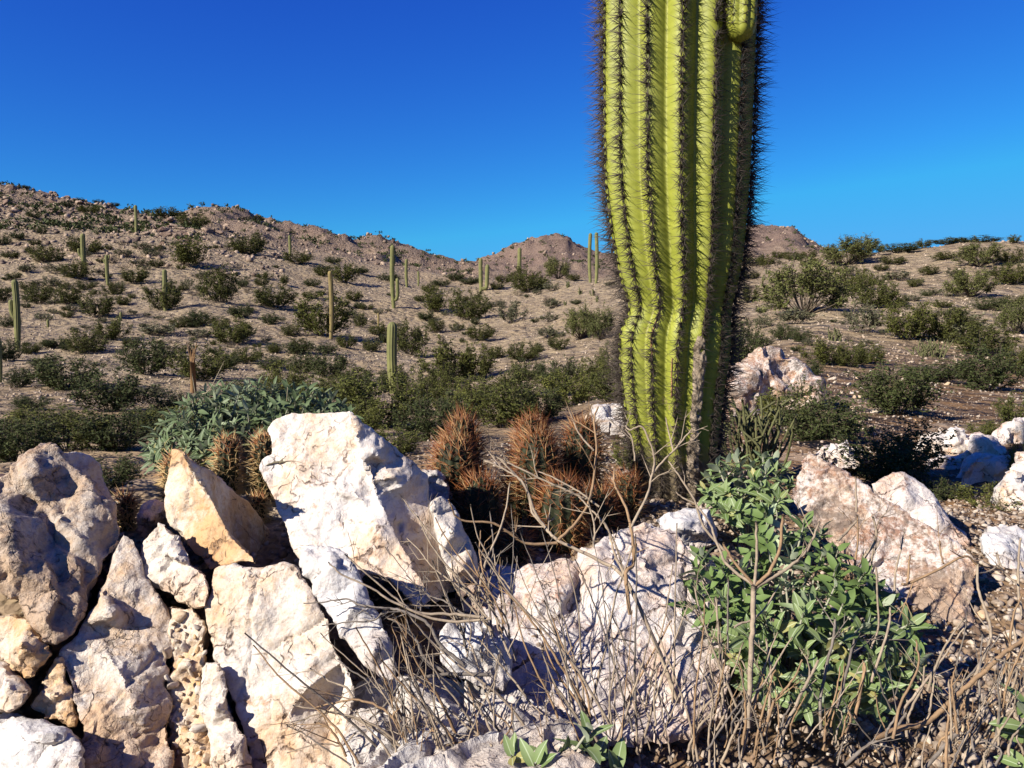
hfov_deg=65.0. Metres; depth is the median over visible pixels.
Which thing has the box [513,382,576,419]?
creosote shrub
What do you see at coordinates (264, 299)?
creosote shrub
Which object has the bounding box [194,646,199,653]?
loose stone
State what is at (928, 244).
creosote shrub
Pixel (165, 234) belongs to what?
boulder
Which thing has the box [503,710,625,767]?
brittlebush
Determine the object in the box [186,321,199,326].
creosote shrub
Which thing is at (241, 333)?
creosote shrub
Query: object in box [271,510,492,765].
dry shrub
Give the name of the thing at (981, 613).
loose stone
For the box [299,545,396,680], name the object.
tongue rock
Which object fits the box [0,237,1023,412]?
hillside rubble
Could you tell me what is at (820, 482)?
rusty slab
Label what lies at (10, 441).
creosote shrub
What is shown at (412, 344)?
creosote shrub
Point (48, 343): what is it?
creosote shrub
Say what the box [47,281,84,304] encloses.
creosote shrub
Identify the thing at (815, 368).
creosote shrub
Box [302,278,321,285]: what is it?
creosote shrub
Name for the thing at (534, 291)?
bursage
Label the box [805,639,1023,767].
dry shrub
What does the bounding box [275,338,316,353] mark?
creosote shrub
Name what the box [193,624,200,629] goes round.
loose stone
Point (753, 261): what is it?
creosote shrub
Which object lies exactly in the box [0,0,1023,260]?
sky
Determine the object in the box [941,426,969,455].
finger rock
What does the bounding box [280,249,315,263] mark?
creosote shrub
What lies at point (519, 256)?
saguaro
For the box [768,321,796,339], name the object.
creosote shrub
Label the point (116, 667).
lumpy slab
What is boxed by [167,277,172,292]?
creosote shrub
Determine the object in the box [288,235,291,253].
saguaro
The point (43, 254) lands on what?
creosote shrub
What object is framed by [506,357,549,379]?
creosote shrub
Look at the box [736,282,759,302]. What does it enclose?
creosote shrub
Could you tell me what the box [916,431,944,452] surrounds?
flat rock
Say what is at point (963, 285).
palo verde
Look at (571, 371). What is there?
creosote shrub
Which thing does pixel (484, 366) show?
creosote shrub
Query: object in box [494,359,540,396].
creosote shrub
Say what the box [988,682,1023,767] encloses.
brittlebush
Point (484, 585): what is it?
dry shrub
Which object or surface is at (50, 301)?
bursage
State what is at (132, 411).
creosote shrub
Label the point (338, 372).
creosote shrub
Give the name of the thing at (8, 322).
creosote shrub
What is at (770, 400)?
creosote shrub
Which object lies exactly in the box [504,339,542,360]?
creosote shrub
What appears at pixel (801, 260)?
creosote shrub
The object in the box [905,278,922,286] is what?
creosote shrub
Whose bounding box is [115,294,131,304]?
creosote shrub
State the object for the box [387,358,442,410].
creosote shrub
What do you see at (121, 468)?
creosote shrub
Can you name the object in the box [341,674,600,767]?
layered slab
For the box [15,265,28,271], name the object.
bursage
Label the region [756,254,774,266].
creosote shrub
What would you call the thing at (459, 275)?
creosote shrub
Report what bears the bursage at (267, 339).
on the ground
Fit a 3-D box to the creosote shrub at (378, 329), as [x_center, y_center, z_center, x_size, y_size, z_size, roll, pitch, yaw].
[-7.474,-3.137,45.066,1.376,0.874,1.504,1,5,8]
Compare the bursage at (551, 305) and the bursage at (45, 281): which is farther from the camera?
the bursage at (45, 281)
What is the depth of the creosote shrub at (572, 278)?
90.16 m
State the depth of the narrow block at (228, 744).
1.12 m
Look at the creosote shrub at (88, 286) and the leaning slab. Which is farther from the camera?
the creosote shrub at (88, 286)
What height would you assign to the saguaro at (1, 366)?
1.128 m
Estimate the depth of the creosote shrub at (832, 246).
51.85 m
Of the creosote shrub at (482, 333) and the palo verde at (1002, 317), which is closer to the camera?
the palo verde at (1002, 317)
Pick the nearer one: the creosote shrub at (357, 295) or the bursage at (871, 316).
the bursage at (871, 316)
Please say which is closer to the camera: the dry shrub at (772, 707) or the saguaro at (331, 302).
the dry shrub at (772, 707)
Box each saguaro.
[0,338,2,382]
[8,279,20,351]
[77,233,86,270]
[103,255,109,284]
[134,205,137,232]
[162,269,166,310]
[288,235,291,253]
[328,271,333,338]
[387,322,396,392]
[390,245,399,308]
[405,259,407,286]
[479,258,488,291]
[517,248,521,267]
[579,0,780,503]
[588,233,591,282]
[595,232,598,283]
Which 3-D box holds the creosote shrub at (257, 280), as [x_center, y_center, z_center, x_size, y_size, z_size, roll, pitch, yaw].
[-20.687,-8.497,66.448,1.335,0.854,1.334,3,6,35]
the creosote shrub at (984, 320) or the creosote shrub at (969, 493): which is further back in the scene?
the creosote shrub at (984, 320)
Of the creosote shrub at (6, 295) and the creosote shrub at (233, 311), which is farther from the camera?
the creosote shrub at (6, 295)
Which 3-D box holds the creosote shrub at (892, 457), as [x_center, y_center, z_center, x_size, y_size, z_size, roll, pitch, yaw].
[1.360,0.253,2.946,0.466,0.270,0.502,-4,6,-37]
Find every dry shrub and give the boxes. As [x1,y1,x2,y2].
[244,600,601,766]
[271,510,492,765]
[320,593,524,756]
[400,482,552,670]
[448,400,724,741]
[475,522,691,752]
[590,574,792,767]
[667,476,902,746]
[686,636,863,767]
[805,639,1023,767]
[826,497,919,634]
[844,517,1023,767]
[870,575,1023,746]
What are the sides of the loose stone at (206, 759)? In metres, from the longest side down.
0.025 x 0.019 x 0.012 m
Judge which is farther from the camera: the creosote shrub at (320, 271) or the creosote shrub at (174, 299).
the creosote shrub at (320, 271)
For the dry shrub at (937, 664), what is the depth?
1.09 m
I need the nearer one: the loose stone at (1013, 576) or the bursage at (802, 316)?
the loose stone at (1013, 576)
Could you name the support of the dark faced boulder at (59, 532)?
on the ground
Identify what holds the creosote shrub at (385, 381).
on the ground
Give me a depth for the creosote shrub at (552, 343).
31.52 m
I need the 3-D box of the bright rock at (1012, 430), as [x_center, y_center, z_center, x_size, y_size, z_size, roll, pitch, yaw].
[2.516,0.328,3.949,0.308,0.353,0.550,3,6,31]
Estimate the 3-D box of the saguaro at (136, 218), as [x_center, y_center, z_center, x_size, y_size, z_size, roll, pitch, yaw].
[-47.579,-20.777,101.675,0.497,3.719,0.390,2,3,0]
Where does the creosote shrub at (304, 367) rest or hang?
on the ground
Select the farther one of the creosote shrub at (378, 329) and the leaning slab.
the creosote shrub at (378, 329)
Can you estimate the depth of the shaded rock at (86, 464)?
1.44 m
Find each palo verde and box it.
[543,256,570,278]
[560,297,597,338]
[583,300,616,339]
[752,243,862,314]
[819,234,878,264]
[851,232,886,256]
[938,265,1002,296]
[948,235,1009,266]
[989,294,1023,333]
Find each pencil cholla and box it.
[720,394,797,469]
[828,327,842,340]
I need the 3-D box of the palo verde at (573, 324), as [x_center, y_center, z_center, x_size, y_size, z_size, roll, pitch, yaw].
[2.981,-2.835,34.661,1.887,1.872,1.569,-4,6,-42]
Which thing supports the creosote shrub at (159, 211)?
on the ground
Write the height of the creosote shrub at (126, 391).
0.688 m
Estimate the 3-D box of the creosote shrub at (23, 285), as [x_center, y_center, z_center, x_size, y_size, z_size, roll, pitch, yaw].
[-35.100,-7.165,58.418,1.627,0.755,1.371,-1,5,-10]
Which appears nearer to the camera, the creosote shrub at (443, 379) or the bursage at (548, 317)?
the creosote shrub at (443, 379)
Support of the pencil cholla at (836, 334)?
on the ground
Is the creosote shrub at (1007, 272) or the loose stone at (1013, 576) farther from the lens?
the creosote shrub at (1007, 272)
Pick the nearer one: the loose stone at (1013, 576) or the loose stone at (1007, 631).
the loose stone at (1007, 631)
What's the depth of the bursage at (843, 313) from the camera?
22.35 m
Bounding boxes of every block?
[0,713,84,767]
[140,522,208,608]
[198,662,252,767]
[439,619,512,692]
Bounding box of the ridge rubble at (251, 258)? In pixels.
[0,183,828,278]
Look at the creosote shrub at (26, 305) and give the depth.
48.38 m
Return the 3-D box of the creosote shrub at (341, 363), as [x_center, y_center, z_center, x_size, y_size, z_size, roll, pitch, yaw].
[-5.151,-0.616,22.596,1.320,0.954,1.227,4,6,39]
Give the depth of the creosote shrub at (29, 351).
26.75 m
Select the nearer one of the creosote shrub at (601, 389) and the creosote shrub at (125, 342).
the creosote shrub at (601, 389)
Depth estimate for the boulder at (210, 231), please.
110.11 m
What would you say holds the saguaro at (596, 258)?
on the ground
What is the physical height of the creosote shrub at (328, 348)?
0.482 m
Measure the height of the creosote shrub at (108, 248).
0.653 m
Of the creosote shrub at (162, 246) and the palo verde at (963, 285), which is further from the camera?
the creosote shrub at (162, 246)
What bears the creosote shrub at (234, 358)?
on the ground
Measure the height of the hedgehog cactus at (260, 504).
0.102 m
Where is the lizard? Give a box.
[266,456,300,470]
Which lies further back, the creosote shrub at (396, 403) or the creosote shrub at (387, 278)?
the creosote shrub at (387, 278)
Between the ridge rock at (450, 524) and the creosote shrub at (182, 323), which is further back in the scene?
the creosote shrub at (182, 323)
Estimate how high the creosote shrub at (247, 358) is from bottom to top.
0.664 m
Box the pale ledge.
[591,403,626,439]
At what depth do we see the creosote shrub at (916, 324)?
17.28 m
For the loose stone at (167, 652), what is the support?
on the crumbled rock at (179, 669)
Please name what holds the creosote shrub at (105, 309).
on the ground
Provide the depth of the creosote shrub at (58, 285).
59.58 m
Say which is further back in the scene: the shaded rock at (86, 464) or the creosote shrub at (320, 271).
the creosote shrub at (320, 271)
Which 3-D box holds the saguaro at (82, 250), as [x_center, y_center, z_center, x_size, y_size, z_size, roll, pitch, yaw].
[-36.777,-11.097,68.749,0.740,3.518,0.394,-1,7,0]
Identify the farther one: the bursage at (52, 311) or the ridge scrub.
the ridge scrub
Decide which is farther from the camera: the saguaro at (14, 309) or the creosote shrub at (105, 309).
the creosote shrub at (105, 309)
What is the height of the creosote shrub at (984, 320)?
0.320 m
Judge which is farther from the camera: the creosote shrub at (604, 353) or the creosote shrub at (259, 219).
the creosote shrub at (259, 219)
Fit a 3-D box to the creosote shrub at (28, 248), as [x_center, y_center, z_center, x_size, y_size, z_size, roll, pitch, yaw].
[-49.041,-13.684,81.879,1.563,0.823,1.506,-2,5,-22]
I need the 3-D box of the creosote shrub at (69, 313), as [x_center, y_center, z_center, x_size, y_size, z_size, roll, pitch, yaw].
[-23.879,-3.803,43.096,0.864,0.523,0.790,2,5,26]
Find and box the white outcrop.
[725,346,826,416]
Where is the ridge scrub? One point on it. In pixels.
(78, 224)
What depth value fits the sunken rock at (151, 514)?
1.46 m
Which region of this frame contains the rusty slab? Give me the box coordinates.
[791,451,975,622]
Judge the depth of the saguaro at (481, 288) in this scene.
82.65 m
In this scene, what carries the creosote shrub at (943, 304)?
on the ground
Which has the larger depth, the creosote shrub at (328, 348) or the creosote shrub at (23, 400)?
the creosote shrub at (328, 348)
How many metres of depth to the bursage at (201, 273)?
71.30 m
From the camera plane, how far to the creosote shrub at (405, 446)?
5.16 m
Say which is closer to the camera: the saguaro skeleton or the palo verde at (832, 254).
the saguaro skeleton
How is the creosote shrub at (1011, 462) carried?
on the ground
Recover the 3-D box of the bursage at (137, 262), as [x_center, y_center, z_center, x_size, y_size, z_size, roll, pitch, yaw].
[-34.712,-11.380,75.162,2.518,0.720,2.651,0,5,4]
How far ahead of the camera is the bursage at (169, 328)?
36.22 m
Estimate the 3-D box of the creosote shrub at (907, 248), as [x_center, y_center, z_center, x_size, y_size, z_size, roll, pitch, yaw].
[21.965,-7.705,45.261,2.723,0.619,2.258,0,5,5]
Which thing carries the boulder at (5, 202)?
on the ground
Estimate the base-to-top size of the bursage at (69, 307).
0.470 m
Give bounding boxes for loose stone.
[162,647,171,658]
[167,628,172,637]
[167,680,178,689]
[172,611,186,622]
[180,641,188,652]
[180,755,188,767]
[182,698,188,703]
[188,668,194,677]
[189,724,207,733]
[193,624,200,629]
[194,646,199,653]
[195,685,200,694]
[198,656,204,666]
[202,753,210,765]
[977,609,988,617]
[988,697,997,704]
[1003,630,1017,637]
[1010,573,1023,581]
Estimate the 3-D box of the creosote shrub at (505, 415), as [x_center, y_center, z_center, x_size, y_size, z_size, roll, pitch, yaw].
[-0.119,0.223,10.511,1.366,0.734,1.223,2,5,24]
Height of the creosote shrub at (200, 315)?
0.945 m
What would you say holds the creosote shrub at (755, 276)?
on the ground
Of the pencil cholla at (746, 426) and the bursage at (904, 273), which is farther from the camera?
the bursage at (904, 273)
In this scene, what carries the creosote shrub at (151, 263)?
on the ground
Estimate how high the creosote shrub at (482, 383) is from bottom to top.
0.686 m
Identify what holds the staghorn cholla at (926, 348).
on the ground
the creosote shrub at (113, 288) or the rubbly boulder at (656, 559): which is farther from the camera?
the creosote shrub at (113, 288)
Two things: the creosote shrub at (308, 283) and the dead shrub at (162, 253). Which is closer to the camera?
the creosote shrub at (308, 283)
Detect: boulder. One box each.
[0,442,119,644]
[2,199,10,204]
[5,184,18,189]
[38,191,50,196]
[75,200,83,203]
[159,227,169,231]
[160,232,171,236]
[173,232,183,236]
[203,229,213,233]
[462,522,729,747]
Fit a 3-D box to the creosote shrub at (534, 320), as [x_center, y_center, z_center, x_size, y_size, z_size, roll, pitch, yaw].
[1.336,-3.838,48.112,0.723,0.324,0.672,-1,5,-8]
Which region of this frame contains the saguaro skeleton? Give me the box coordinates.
[186,342,196,392]
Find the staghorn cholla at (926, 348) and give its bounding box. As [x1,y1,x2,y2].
[904,337,953,357]
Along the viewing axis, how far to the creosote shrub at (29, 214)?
118.82 m
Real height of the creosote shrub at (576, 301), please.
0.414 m
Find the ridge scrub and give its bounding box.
[0,181,836,272]
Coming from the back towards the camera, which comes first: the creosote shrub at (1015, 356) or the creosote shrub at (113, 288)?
the creosote shrub at (113, 288)
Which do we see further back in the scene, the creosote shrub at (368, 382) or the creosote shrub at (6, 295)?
the creosote shrub at (6, 295)
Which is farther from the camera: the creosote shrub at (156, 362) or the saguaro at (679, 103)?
the creosote shrub at (156, 362)
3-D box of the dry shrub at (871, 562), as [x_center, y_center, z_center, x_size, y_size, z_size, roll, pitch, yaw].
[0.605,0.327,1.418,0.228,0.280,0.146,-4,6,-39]
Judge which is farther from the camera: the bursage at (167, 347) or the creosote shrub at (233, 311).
the creosote shrub at (233, 311)
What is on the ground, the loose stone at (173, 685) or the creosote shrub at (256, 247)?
the creosote shrub at (256, 247)
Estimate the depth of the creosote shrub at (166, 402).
11.82 m
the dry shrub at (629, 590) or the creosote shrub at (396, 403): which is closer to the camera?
the dry shrub at (629, 590)
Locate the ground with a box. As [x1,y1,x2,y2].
[0,184,1023,767]
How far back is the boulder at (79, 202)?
144.58 m
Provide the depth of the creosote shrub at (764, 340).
16.80 m
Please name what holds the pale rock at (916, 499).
on the ground
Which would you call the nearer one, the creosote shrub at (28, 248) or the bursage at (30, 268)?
the bursage at (30, 268)
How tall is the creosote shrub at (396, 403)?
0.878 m
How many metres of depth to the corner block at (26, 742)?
1.06 m
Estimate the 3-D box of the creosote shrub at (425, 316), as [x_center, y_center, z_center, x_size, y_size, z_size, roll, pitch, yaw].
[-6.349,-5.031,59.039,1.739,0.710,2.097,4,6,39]
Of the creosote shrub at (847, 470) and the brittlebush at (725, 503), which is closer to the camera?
the brittlebush at (725, 503)
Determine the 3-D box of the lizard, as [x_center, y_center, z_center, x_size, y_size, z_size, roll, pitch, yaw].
[-0.421,0.147,1.493,0.075,0.028,0.011,1,5,8]
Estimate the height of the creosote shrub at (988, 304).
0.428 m
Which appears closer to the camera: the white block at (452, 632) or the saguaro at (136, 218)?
the white block at (452, 632)
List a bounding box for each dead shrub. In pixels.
[109,256,118,263]
[153,248,165,255]
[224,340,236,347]
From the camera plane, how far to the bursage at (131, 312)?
47.26 m
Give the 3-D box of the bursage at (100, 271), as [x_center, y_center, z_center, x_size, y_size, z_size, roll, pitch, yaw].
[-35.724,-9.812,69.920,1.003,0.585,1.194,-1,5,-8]
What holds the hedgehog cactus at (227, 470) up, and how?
on the ground
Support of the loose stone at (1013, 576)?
on the ground
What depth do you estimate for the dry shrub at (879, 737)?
1.07 m
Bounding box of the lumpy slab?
[59,535,174,767]
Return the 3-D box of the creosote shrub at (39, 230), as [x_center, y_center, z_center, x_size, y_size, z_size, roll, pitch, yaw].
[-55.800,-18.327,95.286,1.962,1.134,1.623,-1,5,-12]
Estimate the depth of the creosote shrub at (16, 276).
63.53 m
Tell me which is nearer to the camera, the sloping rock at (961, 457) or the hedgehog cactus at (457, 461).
the hedgehog cactus at (457, 461)
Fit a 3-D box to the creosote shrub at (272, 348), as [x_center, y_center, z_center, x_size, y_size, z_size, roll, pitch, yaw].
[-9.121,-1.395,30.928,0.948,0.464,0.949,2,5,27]
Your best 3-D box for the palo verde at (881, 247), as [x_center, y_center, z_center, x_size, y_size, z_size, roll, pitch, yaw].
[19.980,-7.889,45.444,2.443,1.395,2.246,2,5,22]
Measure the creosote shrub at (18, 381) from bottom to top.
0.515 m
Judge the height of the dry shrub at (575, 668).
0.392 m
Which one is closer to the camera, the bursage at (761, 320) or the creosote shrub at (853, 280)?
the bursage at (761, 320)
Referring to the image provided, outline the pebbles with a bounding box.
[386,366,1023,511]
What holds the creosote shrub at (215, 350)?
on the ground
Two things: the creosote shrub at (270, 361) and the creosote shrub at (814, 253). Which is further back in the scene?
the creosote shrub at (814, 253)
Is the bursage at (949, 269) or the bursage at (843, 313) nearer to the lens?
the bursage at (843, 313)
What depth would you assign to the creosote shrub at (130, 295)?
56.30 m
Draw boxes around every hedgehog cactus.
[110,482,148,532]
[151,444,199,501]
[205,425,250,495]
[241,426,275,506]
[244,487,276,522]
[420,400,656,564]
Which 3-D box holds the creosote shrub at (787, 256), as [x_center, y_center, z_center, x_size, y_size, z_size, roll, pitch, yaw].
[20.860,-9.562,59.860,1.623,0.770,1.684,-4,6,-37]
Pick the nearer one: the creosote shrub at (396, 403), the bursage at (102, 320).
the creosote shrub at (396, 403)
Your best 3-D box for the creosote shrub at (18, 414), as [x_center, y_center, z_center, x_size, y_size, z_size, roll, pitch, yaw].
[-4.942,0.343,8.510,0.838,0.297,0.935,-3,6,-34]
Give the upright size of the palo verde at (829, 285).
2.134 m
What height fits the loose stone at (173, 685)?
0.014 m
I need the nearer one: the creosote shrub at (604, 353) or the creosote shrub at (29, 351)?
the creosote shrub at (604, 353)
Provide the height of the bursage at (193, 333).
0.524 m
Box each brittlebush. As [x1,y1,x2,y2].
[137,362,363,496]
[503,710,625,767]
[666,502,942,745]
[695,448,795,535]
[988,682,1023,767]
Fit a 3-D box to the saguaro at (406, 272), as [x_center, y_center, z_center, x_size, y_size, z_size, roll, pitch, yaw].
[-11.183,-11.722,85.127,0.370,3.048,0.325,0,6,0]
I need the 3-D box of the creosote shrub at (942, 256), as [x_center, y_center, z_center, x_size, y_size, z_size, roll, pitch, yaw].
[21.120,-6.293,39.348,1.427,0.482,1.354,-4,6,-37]
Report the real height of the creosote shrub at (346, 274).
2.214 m
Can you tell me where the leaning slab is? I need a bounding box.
[259,411,455,607]
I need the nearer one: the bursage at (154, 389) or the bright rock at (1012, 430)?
the bright rock at (1012, 430)
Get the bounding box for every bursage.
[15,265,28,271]
[18,263,37,270]
[33,311,54,320]
[37,276,62,285]
[39,262,65,273]
[46,299,59,303]
[46,308,59,313]
[62,304,78,310]
[80,324,93,328]
[96,268,104,273]
[96,317,107,322]
[113,247,133,254]
[124,309,137,314]
[127,258,155,265]
[128,241,154,248]
[136,321,178,334]
[136,383,176,395]
[140,248,152,255]
[148,342,181,352]
[179,277,194,287]
[184,327,211,337]
[189,336,198,341]
[192,270,208,278]
[261,336,272,342]
[348,309,363,317]
[373,307,383,313]
[449,325,461,331]
[487,300,500,306]
[496,300,531,323]
[532,288,542,294]
[535,325,562,337]
[538,311,559,321]
[542,281,558,290]
[542,299,561,307]
[604,280,617,285]
[748,313,776,327]
[772,306,824,323]
[801,338,814,344]
[840,310,854,316]
[843,300,886,333]
[846,265,861,275]
[876,269,910,279]
[903,293,922,300]
[916,287,944,295]
[938,312,996,341]
[943,267,958,275]
[986,267,1001,275]
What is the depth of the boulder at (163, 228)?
110.00 m
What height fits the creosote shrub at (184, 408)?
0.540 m
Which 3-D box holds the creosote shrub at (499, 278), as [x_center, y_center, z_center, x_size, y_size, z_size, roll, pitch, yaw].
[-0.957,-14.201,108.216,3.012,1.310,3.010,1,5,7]
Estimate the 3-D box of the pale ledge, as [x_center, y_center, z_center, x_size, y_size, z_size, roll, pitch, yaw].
[0.551,0.203,4.549,0.241,0.196,0.457,0,5,0]
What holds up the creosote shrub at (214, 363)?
on the ground
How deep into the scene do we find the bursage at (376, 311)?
60.12 m
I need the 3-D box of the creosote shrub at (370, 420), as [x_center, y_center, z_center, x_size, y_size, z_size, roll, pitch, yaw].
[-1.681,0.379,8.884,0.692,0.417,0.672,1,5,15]
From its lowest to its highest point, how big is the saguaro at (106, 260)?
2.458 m
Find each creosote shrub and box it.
[0,232,12,244]
[0,250,22,258]
[0,283,12,302]
[0,314,22,326]
[0,364,35,387]
[0,407,78,462]
[1,337,26,360]
[1,413,67,441]
[4,272,21,278]
[4,402,81,425]
[8,395,53,409]
[9,230,28,239]
[16,184,31,189]
[18,281,40,289]
[18,342,43,352]
[19,284,55,303]
[20,301,31,307]
[20,352,112,390]
[20,406,118,450]
[21,348,32,354]
[22,246,37,252]
[24,355,50,365]
[25,210,41,217]
[26,243,66,261]
[27,239,42,244]
[28,280,40,284]
[33,224,49,233]
[35,336,71,347]
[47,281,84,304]
[51,258,99,278]
[54,280,70,288]
[58,309,75,317]
[58,342,69,349]
[58,410,109,431]
[60,200,75,207]
[61,235,109,253]
[61,326,112,353]
[63,365,161,410]
[63,402,163,451]
[75,280,98,289]
[75,289,117,317]
[76,204,102,213]
[90,315,132,339]
[92,199,104,202]
[93,452,148,490]
[100,279,126,294]
[102,217,115,223]
[103,244,112,249]
[108,402,163,429]
[112,332,177,374]
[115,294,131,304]
[118,265,151,283]
[120,336,141,347]
[126,404,193,440]
[127,292,136,297]
[139,278,185,309]
[144,387,193,409]
[148,258,166,266]
[153,206,178,217]
[153,244,166,250]
[163,235,212,265]
[164,338,237,380]
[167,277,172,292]
[169,317,192,327]
[170,382,250,423]
[175,209,212,227]
[175,264,185,268]
[175,308,219,324]
[177,284,190,289]
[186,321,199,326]
[194,261,240,302]
[206,315,255,343]
[210,346,225,353]
[211,316,230,327]
[216,351,241,367]
[221,375,270,394]
[224,229,268,254]
[225,302,255,317]
[230,344,266,362]
[236,278,248,286]
[236,376,317,419]
[246,215,264,220]
[250,283,298,307]
[252,276,270,285]
[254,354,284,369]
[256,271,272,278]
[256,355,308,392]
[257,312,280,324]
[264,342,284,352]
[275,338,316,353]
[276,274,289,284]
[279,323,301,335]
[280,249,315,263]
[281,350,318,373]
[289,337,308,351]
[290,371,372,411]
[291,288,358,335]
[301,289,324,298]
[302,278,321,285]
[302,345,351,377]
[309,263,334,275]
[313,372,343,398]
[314,341,338,353]
[324,256,343,263]
[326,363,435,428]
[327,262,359,282]
[331,368,378,398]
[333,363,373,382]
[334,400,388,430]
[335,333,357,347]
[342,290,363,300]
[352,312,367,326]
[353,266,369,273]
[358,303,374,309]
[360,338,384,351]
[366,321,386,334]
[373,331,386,342]
[374,366,410,390]
[376,272,402,281]
[376,420,425,454]
[381,385,470,440]
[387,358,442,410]
[396,316,432,354]
[413,294,425,300]
[413,331,480,381]
[416,311,436,319]
[418,285,451,311]
[420,282,439,291]
[423,317,446,332]
[424,361,460,394]
[426,369,496,414]
[429,278,451,285]
[443,271,465,280]
[445,284,495,320]
[447,373,509,401]
[449,321,465,329]
[452,372,557,427]
[456,343,499,379]
[459,276,478,283]
[465,323,498,339]
[470,318,479,324]
[485,345,506,357]
[489,281,504,289]
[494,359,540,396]
[495,274,513,282]
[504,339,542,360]
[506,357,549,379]
[507,265,552,291]
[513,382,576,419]
[530,317,539,322]
[534,354,582,390]
[536,365,600,405]
[546,334,570,349]
[565,274,580,280]
[569,299,581,304]
[570,356,610,383]
[580,366,618,402]
[594,339,616,376]
[609,432,631,469]
[730,316,768,362]
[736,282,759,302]
[746,270,760,278]
[746,331,769,347]
[747,254,758,265]
[755,306,767,313]
[755,386,817,424]
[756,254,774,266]
[767,374,875,441]
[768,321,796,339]
[771,250,786,258]
[781,250,797,260]
[789,253,805,259]
[790,327,814,341]
[790,346,799,350]
[796,333,852,364]
[798,256,820,265]
[799,248,817,256]
[806,359,827,375]
[818,416,962,482]
[824,450,877,474]
[827,243,839,253]
[828,340,871,366]
[836,263,876,291]
[844,351,955,414]
[847,270,902,307]
[851,341,887,363]
[873,263,888,270]
[877,255,907,263]
[878,293,909,307]
[878,298,939,339]
[884,242,923,252]
[890,463,967,500]
[894,357,960,381]
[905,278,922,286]
[915,238,933,247]
[916,264,943,274]
[921,291,933,295]
[923,304,981,341]
[928,236,964,244]
[929,251,955,259]
[930,299,956,307]
[943,307,972,316]
[944,339,1023,390]
[946,322,1022,354]
[948,481,1023,510]
[959,234,1005,242]
[963,419,1001,434]
[964,316,989,325]
[967,296,1013,309]
[989,257,1023,284]
[990,385,1023,422]
[994,246,1023,262]
[998,294,1023,306]
[1002,340,1023,373]
[1006,234,1021,242]
[1006,436,1023,468]
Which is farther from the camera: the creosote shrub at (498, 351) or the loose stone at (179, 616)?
the creosote shrub at (498, 351)
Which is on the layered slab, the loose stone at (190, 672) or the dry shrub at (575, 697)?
the dry shrub at (575, 697)
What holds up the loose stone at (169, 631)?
on the crumbled rock at (179, 669)
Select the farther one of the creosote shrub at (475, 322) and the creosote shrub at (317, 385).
the creosote shrub at (475, 322)
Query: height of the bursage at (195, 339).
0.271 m
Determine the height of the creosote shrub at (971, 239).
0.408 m
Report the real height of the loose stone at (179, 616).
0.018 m
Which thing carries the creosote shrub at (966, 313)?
on the ground
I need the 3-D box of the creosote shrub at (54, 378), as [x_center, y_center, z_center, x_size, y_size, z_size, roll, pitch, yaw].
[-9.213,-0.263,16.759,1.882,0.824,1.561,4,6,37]
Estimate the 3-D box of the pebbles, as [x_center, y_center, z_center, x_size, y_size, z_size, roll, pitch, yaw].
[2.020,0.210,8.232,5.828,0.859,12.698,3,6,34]
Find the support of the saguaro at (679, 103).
on the ground
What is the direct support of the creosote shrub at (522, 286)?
on the ground
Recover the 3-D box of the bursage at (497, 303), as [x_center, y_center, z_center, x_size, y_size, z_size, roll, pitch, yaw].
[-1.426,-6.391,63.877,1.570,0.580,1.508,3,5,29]
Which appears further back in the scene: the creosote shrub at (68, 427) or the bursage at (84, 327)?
the bursage at (84, 327)
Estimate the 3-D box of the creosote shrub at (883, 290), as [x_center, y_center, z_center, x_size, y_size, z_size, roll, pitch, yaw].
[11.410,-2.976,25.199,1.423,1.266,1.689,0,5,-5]
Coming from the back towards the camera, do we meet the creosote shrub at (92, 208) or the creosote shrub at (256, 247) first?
the creosote shrub at (92, 208)
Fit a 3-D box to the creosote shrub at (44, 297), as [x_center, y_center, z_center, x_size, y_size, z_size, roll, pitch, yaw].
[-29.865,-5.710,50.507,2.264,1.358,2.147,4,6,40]
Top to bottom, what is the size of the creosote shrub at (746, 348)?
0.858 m
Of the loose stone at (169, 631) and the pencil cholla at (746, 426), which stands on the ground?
the pencil cholla at (746, 426)
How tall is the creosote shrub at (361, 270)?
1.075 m
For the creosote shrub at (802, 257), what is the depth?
55.50 m
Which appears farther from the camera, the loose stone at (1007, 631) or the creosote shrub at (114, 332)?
the creosote shrub at (114, 332)
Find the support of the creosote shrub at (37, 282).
on the ground
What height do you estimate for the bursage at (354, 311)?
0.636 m
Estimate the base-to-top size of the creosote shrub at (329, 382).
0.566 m
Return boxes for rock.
[0,613,52,679]
[0,661,32,713]
[30,657,78,727]
[64,452,114,501]
[137,499,167,536]
[164,449,269,568]
[166,606,210,767]
[204,562,354,767]
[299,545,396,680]
[421,469,452,501]
[429,496,479,596]
[656,508,717,548]
[816,440,870,473]
[872,472,969,547]
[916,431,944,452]
[923,450,972,469]
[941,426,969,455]
[956,452,1011,486]
[967,432,1006,455]
[979,524,1023,571]
[990,451,1023,510]
[992,417,1023,444]
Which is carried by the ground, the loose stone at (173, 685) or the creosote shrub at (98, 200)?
the creosote shrub at (98, 200)
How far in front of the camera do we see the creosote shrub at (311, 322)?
40.20 m
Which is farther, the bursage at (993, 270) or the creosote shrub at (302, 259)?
the creosote shrub at (302, 259)
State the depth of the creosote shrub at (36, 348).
27.10 m
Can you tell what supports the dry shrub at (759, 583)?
on the ground
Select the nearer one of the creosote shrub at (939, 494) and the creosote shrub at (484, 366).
the creosote shrub at (939, 494)

